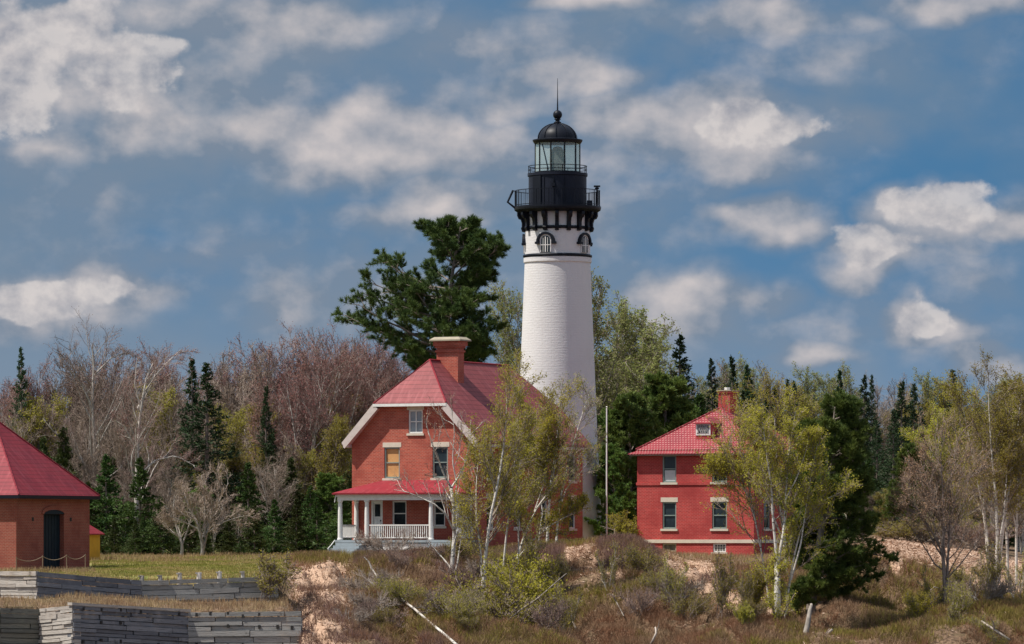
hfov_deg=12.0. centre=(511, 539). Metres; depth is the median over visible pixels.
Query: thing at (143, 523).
fir
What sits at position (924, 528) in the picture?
bare shrub
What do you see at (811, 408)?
leafing tree
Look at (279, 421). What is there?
red maple
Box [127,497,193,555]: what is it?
fir
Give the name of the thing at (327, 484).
tree
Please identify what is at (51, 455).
grey tree
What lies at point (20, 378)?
spruce
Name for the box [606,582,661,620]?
bare shrub
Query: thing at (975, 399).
young birch
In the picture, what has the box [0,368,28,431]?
red maple
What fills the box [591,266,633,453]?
aspen
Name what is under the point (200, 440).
bare tree
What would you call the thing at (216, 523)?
grey tree
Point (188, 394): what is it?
red maple
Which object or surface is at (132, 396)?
bare tree
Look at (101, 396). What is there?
bare tree
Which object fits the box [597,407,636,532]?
young pine
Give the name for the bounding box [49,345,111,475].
bare tree
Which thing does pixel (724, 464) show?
birch
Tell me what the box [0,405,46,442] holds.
grey tree
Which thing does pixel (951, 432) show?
leafing tree
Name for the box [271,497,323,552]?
cedar
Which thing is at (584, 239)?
arched window
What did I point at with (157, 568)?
lawn grass
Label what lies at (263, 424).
spruce
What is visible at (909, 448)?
young pine
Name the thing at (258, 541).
cedar
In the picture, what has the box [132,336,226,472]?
red maple
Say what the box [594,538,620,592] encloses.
sapling
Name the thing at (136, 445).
bare tree
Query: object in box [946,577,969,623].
sapling
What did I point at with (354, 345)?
bare tree
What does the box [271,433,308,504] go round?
bare tree
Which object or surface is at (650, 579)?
olive shrub
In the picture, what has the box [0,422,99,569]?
fog signal building
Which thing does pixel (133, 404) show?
bare tree
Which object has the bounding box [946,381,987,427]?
bare tree
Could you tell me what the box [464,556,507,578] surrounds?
bare shrub
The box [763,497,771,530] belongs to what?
window
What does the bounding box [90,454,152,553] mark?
fir
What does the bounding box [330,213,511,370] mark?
white pine
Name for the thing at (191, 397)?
spruce
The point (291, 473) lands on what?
cedar
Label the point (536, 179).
watch room door
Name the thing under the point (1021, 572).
sapling
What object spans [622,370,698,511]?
young pine
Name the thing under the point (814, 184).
sky
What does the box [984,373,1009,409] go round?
aspen
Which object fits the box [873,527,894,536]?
olive shrub
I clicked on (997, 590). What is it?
bare shrub
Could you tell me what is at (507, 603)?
olive shrub
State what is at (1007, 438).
birch
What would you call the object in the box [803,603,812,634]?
tree stump
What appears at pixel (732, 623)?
dead brush
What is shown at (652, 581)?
olive shrub
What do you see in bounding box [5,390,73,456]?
leafing tree
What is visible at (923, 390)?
young birch
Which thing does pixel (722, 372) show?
aspen
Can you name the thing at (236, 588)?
timber wall
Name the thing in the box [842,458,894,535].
fir
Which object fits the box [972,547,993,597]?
sapling
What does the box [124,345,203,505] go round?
bare tree
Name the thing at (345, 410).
leafing tree
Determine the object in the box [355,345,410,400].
red maple
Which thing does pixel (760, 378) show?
bare tree
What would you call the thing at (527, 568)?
olive shrub
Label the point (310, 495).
fir
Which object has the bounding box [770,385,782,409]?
spruce
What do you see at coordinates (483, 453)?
birch
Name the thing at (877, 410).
bare tree
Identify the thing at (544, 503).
window
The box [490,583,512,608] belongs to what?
green shrub
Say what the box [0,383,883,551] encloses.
woods
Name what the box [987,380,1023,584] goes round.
birch
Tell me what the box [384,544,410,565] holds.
bare shrub
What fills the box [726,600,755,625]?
golden shrub
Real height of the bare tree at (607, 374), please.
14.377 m
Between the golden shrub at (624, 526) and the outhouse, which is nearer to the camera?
the outhouse
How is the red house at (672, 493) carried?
on the ground at (952, 637)
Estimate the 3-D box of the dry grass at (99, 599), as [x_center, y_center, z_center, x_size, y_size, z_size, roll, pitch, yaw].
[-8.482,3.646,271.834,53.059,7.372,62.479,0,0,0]
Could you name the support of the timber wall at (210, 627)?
on the ground at (952, 637)
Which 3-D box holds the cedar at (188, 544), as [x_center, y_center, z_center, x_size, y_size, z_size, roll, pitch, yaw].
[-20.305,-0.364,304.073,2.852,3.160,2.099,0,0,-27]
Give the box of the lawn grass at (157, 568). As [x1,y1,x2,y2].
[3,554,290,592]
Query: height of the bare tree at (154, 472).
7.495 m
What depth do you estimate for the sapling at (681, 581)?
253.63 m
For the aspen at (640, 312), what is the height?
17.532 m
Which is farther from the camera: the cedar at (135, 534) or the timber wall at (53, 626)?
the cedar at (135, 534)
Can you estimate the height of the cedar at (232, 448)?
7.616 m
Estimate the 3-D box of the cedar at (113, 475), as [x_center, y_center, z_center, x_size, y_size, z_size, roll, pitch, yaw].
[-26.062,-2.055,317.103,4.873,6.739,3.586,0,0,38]
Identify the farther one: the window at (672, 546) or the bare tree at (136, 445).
the bare tree at (136, 445)
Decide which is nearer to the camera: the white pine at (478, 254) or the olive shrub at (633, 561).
the olive shrub at (633, 561)
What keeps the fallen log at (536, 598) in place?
on the ground at (952, 637)
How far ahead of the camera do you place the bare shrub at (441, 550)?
266.25 m
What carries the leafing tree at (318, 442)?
on the ground at (952, 637)
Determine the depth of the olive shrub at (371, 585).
253.53 m
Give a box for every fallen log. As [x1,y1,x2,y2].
[364,557,456,643]
[510,573,566,617]
[650,624,658,643]
[981,619,1009,640]
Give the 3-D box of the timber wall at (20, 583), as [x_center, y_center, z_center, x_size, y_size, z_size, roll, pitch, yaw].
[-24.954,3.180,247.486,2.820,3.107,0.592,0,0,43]
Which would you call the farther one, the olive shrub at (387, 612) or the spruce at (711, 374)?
the spruce at (711, 374)
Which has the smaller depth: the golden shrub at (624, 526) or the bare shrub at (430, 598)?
the bare shrub at (430, 598)
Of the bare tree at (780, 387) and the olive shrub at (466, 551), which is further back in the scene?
the bare tree at (780, 387)
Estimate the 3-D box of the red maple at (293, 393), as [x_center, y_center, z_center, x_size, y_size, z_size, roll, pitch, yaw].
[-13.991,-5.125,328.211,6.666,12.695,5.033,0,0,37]
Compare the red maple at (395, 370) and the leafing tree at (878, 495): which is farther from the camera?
the red maple at (395, 370)
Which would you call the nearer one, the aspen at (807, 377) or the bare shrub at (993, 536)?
the bare shrub at (993, 536)
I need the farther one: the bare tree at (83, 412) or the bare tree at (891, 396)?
the bare tree at (891, 396)
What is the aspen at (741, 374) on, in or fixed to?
on the ground at (952, 637)
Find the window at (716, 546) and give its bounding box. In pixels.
[711,543,727,553]
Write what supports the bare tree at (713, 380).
on the ground at (952, 637)
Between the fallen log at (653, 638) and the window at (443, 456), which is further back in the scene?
the window at (443, 456)
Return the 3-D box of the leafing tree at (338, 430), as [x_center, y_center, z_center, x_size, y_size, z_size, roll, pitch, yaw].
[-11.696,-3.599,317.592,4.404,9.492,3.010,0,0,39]
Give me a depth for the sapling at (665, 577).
254.41 m
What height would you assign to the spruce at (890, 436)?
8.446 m
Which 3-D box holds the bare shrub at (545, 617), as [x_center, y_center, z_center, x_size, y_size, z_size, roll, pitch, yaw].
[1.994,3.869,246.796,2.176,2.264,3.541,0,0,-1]
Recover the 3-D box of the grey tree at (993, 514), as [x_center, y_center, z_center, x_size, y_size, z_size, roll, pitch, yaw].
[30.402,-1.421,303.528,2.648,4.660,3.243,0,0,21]
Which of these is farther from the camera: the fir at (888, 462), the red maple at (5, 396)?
the red maple at (5, 396)
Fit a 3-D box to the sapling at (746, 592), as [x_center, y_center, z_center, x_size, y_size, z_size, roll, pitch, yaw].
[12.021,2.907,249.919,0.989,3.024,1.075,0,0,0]
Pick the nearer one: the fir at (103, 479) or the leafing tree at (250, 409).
the fir at (103, 479)
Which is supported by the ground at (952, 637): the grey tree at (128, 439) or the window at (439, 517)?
the grey tree at (128, 439)
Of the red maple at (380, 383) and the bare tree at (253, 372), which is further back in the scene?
the bare tree at (253, 372)
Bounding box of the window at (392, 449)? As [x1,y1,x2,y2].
[382,442,400,479]
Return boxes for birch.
[390,393,487,569]
[442,348,550,590]
[477,377,558,565]
[501,377,601,557]
[523,371,608,543]
[693,384,792,597]
[729,366,813,568]
[740,385,862,622]
[873,383,911,463]
[898,401,951,477]
[907,375,934,429]
[920,420,962,540]
[934,370,1003,567]
[948,344,1023,583]
[964,394,1023,576]
[967,383,989,442]
[973,405,1007,546]
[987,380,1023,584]
[1015,442,1023,551]
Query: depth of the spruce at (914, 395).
327.89 m
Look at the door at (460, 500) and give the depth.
281.28 m
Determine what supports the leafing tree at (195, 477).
on the ground at (952, 637)
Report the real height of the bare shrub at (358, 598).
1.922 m
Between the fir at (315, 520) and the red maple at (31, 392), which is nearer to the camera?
the fir at (315, 520)
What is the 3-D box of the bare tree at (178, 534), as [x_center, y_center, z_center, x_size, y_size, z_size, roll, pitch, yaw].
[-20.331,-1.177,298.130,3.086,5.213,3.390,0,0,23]
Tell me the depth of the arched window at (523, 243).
301.63 m
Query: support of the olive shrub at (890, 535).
on the ground at (952, 637)
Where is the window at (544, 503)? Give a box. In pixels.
[540,494,547,530]
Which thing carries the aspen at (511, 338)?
on the ground at (952, 637)
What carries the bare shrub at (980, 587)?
on the ground at (952, 637)
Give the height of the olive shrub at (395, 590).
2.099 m
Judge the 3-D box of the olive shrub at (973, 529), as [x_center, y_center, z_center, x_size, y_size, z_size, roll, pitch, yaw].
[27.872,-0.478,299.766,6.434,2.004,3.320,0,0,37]
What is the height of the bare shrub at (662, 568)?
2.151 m
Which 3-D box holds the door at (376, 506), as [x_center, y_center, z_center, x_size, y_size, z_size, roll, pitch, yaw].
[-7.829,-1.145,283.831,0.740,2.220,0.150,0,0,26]
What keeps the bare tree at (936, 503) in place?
on the ground at (952, 637)
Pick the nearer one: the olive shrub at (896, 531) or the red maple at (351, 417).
the olive shrub at (896, 531)
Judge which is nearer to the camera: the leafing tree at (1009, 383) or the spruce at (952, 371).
the spruce at (952, 371)
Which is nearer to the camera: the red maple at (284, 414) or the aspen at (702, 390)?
the red maple at (284, 414)
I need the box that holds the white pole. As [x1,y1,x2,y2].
[606,406,607,536]
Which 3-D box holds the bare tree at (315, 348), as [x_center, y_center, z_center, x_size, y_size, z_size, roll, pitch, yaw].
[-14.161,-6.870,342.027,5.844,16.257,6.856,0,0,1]
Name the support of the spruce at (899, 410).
on the ground at (952, 637)
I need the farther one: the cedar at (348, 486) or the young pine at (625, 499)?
the cedar at (348, 486)
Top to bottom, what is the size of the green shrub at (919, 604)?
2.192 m
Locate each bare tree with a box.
[17,375,67,420]
[27,306,148,521]
[34,349,94,446]
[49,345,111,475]
[54,391,120,492]
[61,340,126,473]
[67,433,106,509]
[81,361,139,472]
[109,342,202,523]
[111,357,150,518]
[112,369,166,476]
[115,450,158,538]
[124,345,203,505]
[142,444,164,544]
[148,430,190,539]
[150,478,203,554]
[159,459,260,554]
[168,412,226,544]
[180,345,245,451]
[198,364,257,533]
[209,341,276,465]
[209,352,286,462]
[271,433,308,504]
[291,327,332,378]
[345,330,398,414]
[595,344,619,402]
[684,359,738,412]
[739,361,777,410]
[763,372,799,412]
[861,381,891,463]
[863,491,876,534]
[879,372,925,464]
[886,406,1006,604]
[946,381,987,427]
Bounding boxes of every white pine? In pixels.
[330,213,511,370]
[775,387,900,616]
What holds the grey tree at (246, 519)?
on the ground at (952, 637)
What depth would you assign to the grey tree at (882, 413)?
348.45 m
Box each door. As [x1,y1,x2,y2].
[44,514,59,567]
[371,501,382,538]
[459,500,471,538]
[533,175,540,203]
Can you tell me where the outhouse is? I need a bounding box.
[90,525,104,559]
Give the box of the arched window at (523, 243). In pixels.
[521,234,525,253]
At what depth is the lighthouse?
300.24 m
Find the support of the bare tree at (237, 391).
on the ground at (952, 637)
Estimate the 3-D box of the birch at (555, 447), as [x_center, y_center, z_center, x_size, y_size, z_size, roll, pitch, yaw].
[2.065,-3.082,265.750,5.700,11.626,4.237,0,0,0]
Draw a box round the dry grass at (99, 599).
[0,542,814,616]
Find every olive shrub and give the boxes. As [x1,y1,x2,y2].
[361,579,397,607]
[366,605,398,625]
[372,575,428,607]
[380,576,419,608]
[421,569,570,629]
[439,588,487,615]
[443,534,484,557]
[451,610,480,629]
[504,553,558,589]
[551,594,583,616]
[607,541,667,574]
[636,566,688,589]
[640,568,674,589]
[656,585,716,618]
[737,595,773,618]
[871,516,945,541]
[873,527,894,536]
[876,519,932,539]
[917,516,1013,542]
[923,515,976,542]
[937,562,978,586]
[943,577,974,609]
[960,613,1000,633]
[977,629,1009,643]
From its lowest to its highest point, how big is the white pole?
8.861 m
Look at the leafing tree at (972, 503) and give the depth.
306.43 m
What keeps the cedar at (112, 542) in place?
on the ground at (952, 637)
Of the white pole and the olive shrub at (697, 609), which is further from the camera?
the white pole
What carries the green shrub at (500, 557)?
on the ground at (952, 637)
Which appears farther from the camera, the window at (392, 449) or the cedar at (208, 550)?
the cedar at (208, 550)
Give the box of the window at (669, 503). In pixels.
[660,497,677,530]
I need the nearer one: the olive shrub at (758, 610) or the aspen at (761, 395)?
the olive shrub at (758, 610)
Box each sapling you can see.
[253,549,303,601]
[521,518,546,561]
[549,573,583,633]
[552,580,571,630]
[553,552,570,587]
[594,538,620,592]
[659,553,688,605]
[659,563,675,595]
[711,550,739,618]
[737,569,755,600]
[916,560,949,608]
[938,580,952,603]
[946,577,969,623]
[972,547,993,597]
[981,535,1004,589]
[1001,543,1023,598]
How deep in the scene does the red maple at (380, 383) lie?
323.23 m
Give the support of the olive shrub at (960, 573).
on the ground at (952, 637)
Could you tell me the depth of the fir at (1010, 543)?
314.81 m
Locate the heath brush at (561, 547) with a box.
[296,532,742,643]
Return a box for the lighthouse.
[507,78,601,538]
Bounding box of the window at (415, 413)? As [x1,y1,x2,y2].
[406,406,423,435]
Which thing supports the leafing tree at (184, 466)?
on the ground at (952, 637)
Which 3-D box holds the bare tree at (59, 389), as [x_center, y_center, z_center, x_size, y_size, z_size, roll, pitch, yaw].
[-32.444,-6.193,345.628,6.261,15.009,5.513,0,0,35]
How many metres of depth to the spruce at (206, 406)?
313.87 m
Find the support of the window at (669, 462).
in the red house at (672, 493)
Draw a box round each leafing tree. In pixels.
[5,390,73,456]
[127,383,181,527]
[170,448,215,496]
[191,461,220,518]
[203,403,248,520]
[223,447,270,553]
[237,400,284,519]
[284,445,318,515]
[306,412,354,545]
[311,433,351,484]
[318,376,365,481]
[747,401,795,439]
[789,378,820,415]
[791,387,839,468]
[872,492,888,525]
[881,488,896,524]
[899,401,945,457]
[921,376,979,427]
[938,404,983,511]
[945,487,965,541]
[956,428,986,532]
[958,482,981,542]
[985,407,1023,550]
[995,372,1023,419]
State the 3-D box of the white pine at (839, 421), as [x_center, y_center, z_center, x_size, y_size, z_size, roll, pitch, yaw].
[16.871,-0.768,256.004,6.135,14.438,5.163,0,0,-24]
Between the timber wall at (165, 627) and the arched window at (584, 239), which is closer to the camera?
the timber wall at (165, 627)
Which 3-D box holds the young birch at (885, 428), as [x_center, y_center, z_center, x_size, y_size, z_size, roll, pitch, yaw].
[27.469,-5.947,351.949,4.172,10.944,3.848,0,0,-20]
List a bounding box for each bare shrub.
[329,605,374,623]
[338,573,398,591]
[347,586,400,612]
[352,565,404,586]
[353,528,425,556]
[353,595,381,621]
[369,608,407,627]
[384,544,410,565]
[391,556,413,566]
[411,588,478,616]
[423,586,466,597]
[426,542,448,557]
[438,560,485,588]
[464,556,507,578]
[532,594,572,630]
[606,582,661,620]
[645,574,707,602]
[651,563,677,574]
[904,523,954,541]
[930,577,987,601]
[934,518,1023,550]
[948,575,1020,600]
[962,521,1019,547]
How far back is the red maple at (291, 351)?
337.80 m
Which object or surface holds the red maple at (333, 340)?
on the ground at (952, 637)
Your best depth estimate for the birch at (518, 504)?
263.55 m
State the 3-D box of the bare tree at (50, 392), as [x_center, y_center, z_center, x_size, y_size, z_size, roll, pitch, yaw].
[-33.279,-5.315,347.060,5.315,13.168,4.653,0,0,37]
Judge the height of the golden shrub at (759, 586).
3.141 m
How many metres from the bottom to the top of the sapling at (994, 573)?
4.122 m
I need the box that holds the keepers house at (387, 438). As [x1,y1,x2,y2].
[327,337,590,553]
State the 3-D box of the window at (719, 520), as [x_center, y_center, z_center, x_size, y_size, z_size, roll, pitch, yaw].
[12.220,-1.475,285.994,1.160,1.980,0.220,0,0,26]
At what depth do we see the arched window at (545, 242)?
300.01 m
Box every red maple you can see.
[0,348,59,432]
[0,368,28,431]
[0,370,27,427]
[62,341,146,552]
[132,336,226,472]
[151,363,226,549]
[214,337,297,442]
[216,334,299,431]
[240,362,306,484]
[243,391,305,492]
[255,321,354,520]
[262,341,371,518]
[268,341,335,509]
[273,330,373,542]
[276,370,327,486]
[286,332,391,413]
[317,317,386,398]
[323,344,399,471]
[345,334,398,418]
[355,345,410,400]
[357,362,408,409]
[373,350,411,386]
[373,359,409,388]
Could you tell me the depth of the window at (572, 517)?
293.06 m
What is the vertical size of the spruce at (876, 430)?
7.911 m
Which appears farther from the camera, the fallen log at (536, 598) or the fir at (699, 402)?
the fir at (699, 402)
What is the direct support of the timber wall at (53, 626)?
on the ground at (952, 637)
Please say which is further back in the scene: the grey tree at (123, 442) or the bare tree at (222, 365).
the bare tree at (222, 365)
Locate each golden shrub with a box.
[606,509,642,534]
[726,563,769,605]
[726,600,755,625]
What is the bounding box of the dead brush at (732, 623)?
[284,531,1023,643]
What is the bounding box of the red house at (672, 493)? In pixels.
[628,387,808,556]
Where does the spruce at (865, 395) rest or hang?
on the ground at (952, 637)
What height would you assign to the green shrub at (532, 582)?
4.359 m
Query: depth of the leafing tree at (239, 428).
328.18 m
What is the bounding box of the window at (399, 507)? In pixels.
[390,501,407,527]
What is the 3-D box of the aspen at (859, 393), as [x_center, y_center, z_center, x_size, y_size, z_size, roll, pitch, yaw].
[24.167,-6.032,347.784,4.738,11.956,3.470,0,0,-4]
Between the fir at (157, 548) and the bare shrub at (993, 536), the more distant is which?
the fir at (157, 548)
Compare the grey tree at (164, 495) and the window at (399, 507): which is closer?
the window at (399, 507)
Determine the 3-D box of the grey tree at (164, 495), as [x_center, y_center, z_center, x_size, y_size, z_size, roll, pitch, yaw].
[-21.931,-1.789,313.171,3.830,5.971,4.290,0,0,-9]
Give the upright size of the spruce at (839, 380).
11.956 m
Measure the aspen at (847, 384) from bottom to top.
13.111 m
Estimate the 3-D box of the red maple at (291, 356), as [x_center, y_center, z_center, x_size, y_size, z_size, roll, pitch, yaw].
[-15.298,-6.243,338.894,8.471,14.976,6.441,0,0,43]
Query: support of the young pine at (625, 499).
on the ground at (952, 637)
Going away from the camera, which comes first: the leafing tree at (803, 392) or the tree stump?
the tree stump
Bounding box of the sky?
[0,0,1023,432]
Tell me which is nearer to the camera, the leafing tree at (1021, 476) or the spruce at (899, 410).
the leafing tree at (1021, 476)
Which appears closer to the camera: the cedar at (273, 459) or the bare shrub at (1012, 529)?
the bare shrub at (1012, 529)
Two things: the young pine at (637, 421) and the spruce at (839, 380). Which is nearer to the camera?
the young pine at (637, 421)
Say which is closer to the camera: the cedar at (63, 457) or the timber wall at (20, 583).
the timber wall at (20, 583)
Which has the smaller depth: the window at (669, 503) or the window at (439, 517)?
the window at (439, 517)
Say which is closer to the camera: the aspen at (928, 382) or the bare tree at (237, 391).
the bare tree at (237, 391)
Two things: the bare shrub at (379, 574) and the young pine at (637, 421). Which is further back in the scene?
the young pine at (637, 421)
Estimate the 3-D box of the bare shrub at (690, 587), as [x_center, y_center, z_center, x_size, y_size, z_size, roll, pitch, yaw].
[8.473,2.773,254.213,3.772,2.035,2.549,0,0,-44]
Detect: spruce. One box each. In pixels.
[6,347,33,436]
[152,362,266,551]
[155,356,221,554]
[249,383,286,533]
[669,334,701,402]
[704,358,719,411]
[723,355,743,411]
[739,390,749,415]
[740,364,756,415]
[764,387,774,417]
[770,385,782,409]
[784,379,795,437]
[790,380,798,434]
[833,368,843,396]
[845,375,886,516]
[859,374,885,491]
[863,420,889,507]
[872,409,908,523]
[875,379,915,525]
[878,383,927,521]
[895,407,929,521]
[939,369,976,517]
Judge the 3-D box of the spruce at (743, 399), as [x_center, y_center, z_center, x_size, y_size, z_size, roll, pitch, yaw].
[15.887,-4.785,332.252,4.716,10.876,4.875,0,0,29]
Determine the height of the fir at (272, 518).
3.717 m
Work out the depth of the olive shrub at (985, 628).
246.88 m
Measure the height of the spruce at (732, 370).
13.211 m
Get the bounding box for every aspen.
[482,280,522,373]
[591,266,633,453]
[594,289,672,408]
[601,300,681,436]
[609,321,687,437]
[629,336,676,430]
[690,358,738,408]
[692,375,715,411]
[708,351,759,404]
[735,361,761,405]
[754,377,789,417]
[789,361,845,418]
[814,358,860,401]
[819,371,868,429]
[905,366,963,425]
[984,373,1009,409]
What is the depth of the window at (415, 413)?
282.73 m
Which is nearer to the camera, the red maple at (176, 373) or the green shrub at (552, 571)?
the green shrub at (552, 571)
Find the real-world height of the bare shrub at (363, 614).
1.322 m
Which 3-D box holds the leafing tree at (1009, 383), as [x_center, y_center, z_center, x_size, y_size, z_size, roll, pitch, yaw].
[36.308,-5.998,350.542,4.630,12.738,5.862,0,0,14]
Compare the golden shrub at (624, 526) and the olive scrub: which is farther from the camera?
the golden shrub at (624, 526)
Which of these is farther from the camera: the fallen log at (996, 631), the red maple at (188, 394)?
the red maple at (188, 394)
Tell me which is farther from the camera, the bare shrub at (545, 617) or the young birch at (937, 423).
the young birch at (937, 423)
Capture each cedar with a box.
[39,436,49,455]
[48,426,96,515]
[85,481,113,552]
[90,514,108,554]
[95,456,127,538]
[101,518,127,554]
[119,518,147,554]
[169,509,203,554]
[189,522,220,554]
[211,517,243,554]
[215,445,263,552]
[229,503,275,554]
[253,431,300,546]
[261,457,307,554]
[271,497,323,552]
[324,457,351,542]
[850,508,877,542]
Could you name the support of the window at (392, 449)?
in the keepers house at (387, 438)
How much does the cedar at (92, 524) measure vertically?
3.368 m
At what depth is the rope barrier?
261.06 m
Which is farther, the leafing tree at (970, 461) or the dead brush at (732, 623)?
the leafing tree at (970, 461)
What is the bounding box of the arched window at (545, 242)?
[535,232,556,251]
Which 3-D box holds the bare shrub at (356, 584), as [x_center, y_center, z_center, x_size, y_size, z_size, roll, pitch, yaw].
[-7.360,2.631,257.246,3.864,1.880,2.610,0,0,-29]
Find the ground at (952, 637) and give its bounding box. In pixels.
[0,533,1023,643]
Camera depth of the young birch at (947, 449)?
312.70 m
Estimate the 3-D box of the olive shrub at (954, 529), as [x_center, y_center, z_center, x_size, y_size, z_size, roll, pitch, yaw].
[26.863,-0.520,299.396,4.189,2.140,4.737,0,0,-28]
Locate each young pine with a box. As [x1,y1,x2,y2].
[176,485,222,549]
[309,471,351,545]
[583,441,636,536]
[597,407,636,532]
[598,391,657,523]
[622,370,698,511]
[660,403,699,422]
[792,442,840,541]
[876,441,930,522]
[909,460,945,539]
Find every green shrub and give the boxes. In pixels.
[480,550,569,621]
[488,549,516,566]
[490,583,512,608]
[512,552,563,591]
[899,587,941,617]
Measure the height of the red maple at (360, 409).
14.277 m
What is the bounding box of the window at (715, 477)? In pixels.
[710,454,728,483]
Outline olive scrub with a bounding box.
[292,535,1023,643]
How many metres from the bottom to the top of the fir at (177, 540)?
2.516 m
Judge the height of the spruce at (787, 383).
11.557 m
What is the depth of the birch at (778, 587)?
248.99 m
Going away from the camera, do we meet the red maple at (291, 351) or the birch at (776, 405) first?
the birch at (776, 405)
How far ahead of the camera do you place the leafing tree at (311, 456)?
319.16 m
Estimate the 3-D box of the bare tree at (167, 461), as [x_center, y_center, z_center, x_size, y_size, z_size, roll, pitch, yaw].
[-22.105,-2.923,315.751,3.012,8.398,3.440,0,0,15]
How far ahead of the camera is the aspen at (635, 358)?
325.07 m
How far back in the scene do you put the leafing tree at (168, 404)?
331.47 m
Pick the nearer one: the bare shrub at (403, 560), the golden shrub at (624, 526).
the bare shrub at (403, 560)
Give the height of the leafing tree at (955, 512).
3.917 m
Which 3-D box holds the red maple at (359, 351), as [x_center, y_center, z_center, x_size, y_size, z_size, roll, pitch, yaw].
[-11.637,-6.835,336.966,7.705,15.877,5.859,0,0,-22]
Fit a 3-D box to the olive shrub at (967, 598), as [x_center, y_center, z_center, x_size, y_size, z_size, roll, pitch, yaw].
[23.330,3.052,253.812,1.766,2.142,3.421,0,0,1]
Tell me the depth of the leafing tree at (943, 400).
349.32 m
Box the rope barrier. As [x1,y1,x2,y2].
[16,554,85,569]
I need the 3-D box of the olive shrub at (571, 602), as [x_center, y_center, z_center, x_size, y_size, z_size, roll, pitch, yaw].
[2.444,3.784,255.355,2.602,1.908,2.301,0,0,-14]
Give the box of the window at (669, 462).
[660,454,677,484]
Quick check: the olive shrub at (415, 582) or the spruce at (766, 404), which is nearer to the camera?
the olive shrub at (415, 582)
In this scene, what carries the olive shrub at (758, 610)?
on the ground at (952, 637)
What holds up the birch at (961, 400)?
on the ground at (952, 637)
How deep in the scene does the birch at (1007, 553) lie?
277.93 m
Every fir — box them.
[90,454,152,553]
[101,457,177,554]
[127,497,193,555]
[134,514,154,554]
[171,519,191,554]
[210,462,278,553]
[234,536,247,554]
[253,499,292,554]
[283,485,333,549]
[292,497,336,550]
[310,489,351,549]
[692,394,706,417]
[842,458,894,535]
[878,431,899,520]
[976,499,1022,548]
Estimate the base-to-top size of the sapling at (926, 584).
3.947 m
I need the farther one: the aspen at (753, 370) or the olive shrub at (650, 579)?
the aspen at (753, 370)
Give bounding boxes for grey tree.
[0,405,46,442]
[15,398,97,476]
[41,392,117,484]
[91,471,145,541]
[97,400,180,530]
[97,404,171,505]
[128,373,197,493]
[148,466,193,550]
[192,485,249,552]
[214,375,286,552]
[231,508,249,552]
[242,450,304,549]
[817,374,910,464]
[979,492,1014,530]
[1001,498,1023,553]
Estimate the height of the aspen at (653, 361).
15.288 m
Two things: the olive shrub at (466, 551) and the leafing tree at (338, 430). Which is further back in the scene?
the leafing tree at (338, 430)
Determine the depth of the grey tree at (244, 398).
332.01 m
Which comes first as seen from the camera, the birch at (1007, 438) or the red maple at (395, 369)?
the birch at (1007, 438)
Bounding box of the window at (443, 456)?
[430,442,448,479]
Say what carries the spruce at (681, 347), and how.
on the ground at (952, 637)
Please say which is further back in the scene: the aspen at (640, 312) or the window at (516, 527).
the aspen at (640, 312)
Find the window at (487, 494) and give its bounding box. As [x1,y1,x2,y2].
[486,493,494,530]
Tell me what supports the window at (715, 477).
in the red house at (672, 493)
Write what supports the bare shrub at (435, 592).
on the ground at (952, 637)
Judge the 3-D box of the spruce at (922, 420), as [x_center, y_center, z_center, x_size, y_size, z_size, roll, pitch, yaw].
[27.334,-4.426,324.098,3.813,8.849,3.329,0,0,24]
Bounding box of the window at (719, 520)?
[710,497,728,530]
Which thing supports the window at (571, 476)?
in the keepers house at (387, 438)
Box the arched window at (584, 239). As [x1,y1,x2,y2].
[577,232,592,252]
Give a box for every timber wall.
[0,571,43,598]
[0,608,39,643]
[32,572,141,598]
[38,605,80,643]
[67,602,190,643]
[138,571,277,601]
[188,611,302,643]
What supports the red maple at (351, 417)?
on the ground at (952, 637)
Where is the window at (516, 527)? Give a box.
[513,494,522,530]
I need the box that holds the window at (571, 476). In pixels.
[568,450,576,483]
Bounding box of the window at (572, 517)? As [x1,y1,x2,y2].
[569,495,576,530]
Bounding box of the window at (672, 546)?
[663,543,675,550]
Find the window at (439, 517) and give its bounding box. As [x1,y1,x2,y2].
[433,501,446,527]
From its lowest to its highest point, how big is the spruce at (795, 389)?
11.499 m
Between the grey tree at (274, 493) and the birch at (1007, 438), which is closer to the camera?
the birch at (1007, 438)
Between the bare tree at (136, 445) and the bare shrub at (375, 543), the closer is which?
the bare shrub at (375, 543)
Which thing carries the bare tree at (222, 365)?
on the ground at (952, 637)
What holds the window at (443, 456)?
in the keepers house at (387, 438)
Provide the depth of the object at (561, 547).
264.43 m
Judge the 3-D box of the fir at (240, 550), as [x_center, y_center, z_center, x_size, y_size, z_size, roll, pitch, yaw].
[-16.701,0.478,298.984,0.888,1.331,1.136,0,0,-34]
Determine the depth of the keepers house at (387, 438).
283.28 m
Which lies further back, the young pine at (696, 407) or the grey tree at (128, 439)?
the grey tree at (128, 439)
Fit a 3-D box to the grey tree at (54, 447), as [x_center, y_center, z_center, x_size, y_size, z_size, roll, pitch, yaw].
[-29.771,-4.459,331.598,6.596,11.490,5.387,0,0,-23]
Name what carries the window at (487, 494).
in the keepers house at (387, 438)

